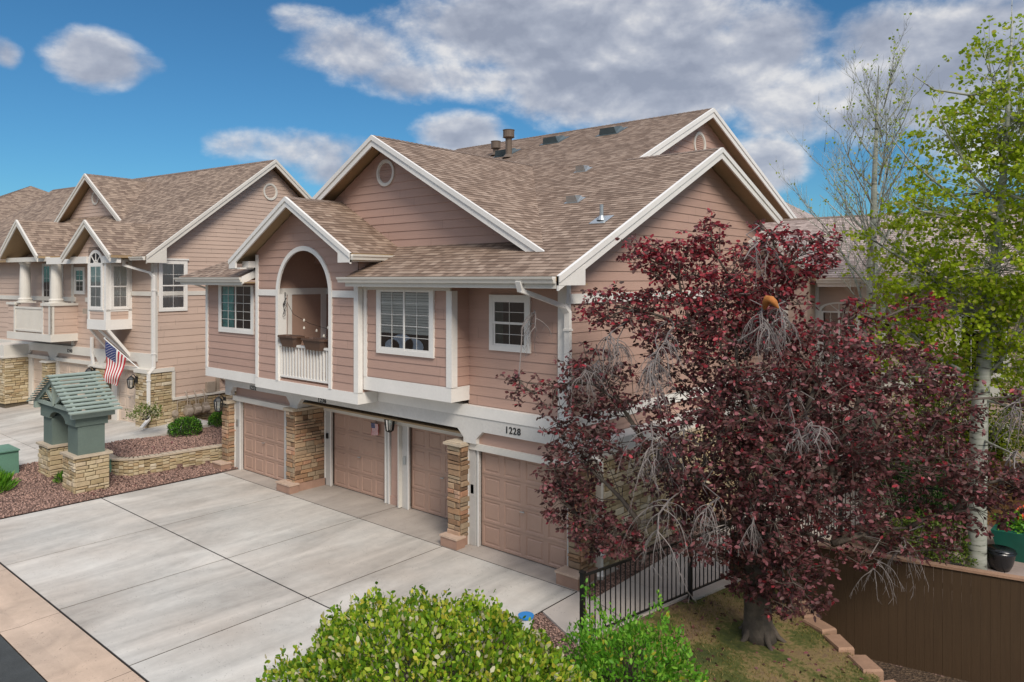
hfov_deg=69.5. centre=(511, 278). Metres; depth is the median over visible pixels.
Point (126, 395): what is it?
garage door
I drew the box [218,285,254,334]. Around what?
window
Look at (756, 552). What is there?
red leaf tree
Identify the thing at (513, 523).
garage door
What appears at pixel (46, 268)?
window
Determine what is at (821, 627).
edging block
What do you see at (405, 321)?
window
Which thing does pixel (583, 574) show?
iron fence
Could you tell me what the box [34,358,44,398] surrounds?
garage door
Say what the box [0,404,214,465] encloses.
neighbour driveway
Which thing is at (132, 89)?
sky
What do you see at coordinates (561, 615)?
walkway
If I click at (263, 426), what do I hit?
garage door
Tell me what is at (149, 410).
shrub
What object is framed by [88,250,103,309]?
window
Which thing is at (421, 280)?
townhouse
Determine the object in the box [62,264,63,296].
window
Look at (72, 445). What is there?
mailbox shelter
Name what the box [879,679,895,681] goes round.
edging block
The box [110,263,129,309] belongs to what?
window
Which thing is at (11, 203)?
house
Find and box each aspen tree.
[769,12,1012,504]
[820,5,1023,569]
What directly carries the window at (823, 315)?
in the townhouse at (829, 292)
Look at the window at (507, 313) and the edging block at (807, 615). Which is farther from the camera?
the window at (507, 313)
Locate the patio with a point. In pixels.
(1017, 568)
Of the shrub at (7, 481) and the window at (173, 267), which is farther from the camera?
the window at (173, 267)
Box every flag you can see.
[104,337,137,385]
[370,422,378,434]
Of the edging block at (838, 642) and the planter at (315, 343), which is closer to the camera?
the edging block at (838, 642)
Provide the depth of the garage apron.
18.31 m
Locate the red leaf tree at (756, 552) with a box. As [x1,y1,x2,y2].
[495,208,1023,650]
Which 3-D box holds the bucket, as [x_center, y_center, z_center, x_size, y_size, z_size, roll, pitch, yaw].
[0.237,5.815,12.488,0.266,0.270,0.270,0,0,40]
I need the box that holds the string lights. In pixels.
[283,292,327,337]
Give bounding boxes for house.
[0,186,47,220]
[787,203,813,217]
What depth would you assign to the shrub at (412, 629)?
9.59 m
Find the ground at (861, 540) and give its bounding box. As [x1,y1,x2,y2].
[0,473,961,681]
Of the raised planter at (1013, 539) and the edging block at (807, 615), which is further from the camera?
the raised planter at (1013, 539)
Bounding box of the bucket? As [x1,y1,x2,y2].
[518,611,533,630]
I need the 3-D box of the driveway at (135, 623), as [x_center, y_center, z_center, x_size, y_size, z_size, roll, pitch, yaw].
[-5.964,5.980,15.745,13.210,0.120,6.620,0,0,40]
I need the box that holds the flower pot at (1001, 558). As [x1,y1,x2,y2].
[987,544,1016,571]
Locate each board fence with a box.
[729,529,1023,681]
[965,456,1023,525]
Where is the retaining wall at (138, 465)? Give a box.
[109,444,222,475]
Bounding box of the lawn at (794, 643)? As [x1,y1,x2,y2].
[550,582,880,681]
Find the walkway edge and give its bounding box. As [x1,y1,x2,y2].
[692,577,740,599]
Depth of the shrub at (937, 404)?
17.88 m
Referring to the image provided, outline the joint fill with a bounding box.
[0,473,576,681]
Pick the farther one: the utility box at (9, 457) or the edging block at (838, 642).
the utility box at (9, 457)
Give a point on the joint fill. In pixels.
(92, 637)
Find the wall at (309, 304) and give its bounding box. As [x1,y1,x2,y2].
[280,288,325,371]
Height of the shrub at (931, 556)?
1.029 m
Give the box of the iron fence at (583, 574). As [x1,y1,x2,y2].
[579,483,841,644]
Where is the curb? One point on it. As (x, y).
(58, 647)
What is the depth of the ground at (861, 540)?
17.73 m
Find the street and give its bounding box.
[0,636,45,681]
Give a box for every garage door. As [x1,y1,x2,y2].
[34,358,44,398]
[60,361,90,410]
[119,369,135,422]
[244,402,283,479]
[334,412,384,499]
[412,428,458,517]
[482,452,566,568]
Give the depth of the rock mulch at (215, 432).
21.61 m
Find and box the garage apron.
[217,468,618,591]
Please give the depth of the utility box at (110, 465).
21.98 m
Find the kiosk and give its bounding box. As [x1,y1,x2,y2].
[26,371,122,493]
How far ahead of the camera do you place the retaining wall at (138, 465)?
22.54 m
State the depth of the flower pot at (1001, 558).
14.88 m
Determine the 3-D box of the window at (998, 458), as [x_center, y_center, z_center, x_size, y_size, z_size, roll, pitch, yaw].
[11.975,4.720,18.796,1.200,2.200,0.056,0,0,40]
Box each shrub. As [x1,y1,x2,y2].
[0,467,20,492]
[52,469,63,483]
[123,402,163,421]
[166,416,202,436]
[207,408,222,426]
[256,581,597,681]
[553,578,708,681]
[866,439,967,529]
[883,509,987,566]
[887,341,1010,487]
[965,364,1023,462]
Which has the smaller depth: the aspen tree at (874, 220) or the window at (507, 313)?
the window at (507, 313)
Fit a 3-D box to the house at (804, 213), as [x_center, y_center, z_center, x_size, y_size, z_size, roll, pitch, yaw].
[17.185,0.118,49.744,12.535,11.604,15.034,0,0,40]
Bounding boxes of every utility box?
[0,444,19,473]
[109,459,112,473]
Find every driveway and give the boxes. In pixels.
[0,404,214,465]
[0,473,575,681]
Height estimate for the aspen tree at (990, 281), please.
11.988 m
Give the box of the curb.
[0,564,144,681]
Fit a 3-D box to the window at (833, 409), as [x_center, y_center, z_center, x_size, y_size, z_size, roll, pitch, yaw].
[9.542,4.370,20.874,1.200,1.500,0.056,0,0,40]
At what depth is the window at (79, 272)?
29.78 m
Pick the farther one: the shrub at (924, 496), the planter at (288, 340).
the planter at (288, 340)
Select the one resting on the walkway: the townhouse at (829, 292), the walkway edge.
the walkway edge
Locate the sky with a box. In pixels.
[0,0,1023,216]
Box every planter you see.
[277,334,304,346]
[301,337,327,350]
[989,505,1023,562]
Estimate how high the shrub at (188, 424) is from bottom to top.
0.665 m
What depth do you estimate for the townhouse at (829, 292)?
21.02 m
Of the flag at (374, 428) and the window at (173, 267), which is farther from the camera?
the window at (173, 267)
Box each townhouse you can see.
[0,159,311,429]
[173,108,796,590]
[748,207,1023,504]
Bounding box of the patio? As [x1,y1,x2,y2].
[897,508,1023,596]
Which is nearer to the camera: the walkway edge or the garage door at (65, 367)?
the walkway edge
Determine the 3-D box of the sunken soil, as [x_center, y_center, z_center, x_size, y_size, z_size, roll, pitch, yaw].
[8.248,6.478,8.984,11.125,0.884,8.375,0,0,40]
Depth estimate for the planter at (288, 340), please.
19.67 m
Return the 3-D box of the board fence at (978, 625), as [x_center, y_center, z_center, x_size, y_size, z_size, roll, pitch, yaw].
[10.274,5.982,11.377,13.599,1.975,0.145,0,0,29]
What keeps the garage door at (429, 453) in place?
in the townhouse at (421, 280)
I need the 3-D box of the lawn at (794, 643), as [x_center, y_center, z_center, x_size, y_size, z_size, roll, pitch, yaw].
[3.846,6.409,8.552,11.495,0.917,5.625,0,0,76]
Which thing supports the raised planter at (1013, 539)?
on the patio
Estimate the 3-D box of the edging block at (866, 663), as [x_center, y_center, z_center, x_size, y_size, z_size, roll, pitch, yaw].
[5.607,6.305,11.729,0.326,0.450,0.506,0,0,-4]
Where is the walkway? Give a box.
[543,482,907,645]
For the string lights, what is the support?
hanging from the townhouse at (421, 280)
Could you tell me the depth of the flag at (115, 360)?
27.21 m
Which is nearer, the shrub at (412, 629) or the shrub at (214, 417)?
the shrub at (412, 629)
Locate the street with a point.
(15, 666)
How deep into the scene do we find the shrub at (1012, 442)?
16.68 m
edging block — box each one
[794,605,819,618]
[802,617,836,634]
[823,634,853,654]
[847,655,883,680]
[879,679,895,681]
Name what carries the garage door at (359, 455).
in the townhouse at (421, 280)
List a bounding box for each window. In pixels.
[42,263,50,302]
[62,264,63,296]
[74,267,85,293]
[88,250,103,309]
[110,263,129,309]
[158,258,188,311]
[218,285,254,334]
[376,290,434,357]
[489,295,530,352]
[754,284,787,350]
[819,302,860,368]
[828,405,861,459]
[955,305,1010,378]
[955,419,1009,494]
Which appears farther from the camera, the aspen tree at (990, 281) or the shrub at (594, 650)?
the aspen tree at (990, 281)
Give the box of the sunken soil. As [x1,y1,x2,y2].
[871,659,968,681]
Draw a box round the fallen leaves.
[51,441,862,681]
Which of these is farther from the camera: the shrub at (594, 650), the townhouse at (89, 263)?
the townhouse at (89, 263)
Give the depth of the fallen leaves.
12.26 m
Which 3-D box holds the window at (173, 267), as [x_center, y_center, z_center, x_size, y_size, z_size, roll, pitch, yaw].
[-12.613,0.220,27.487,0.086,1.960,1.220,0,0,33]

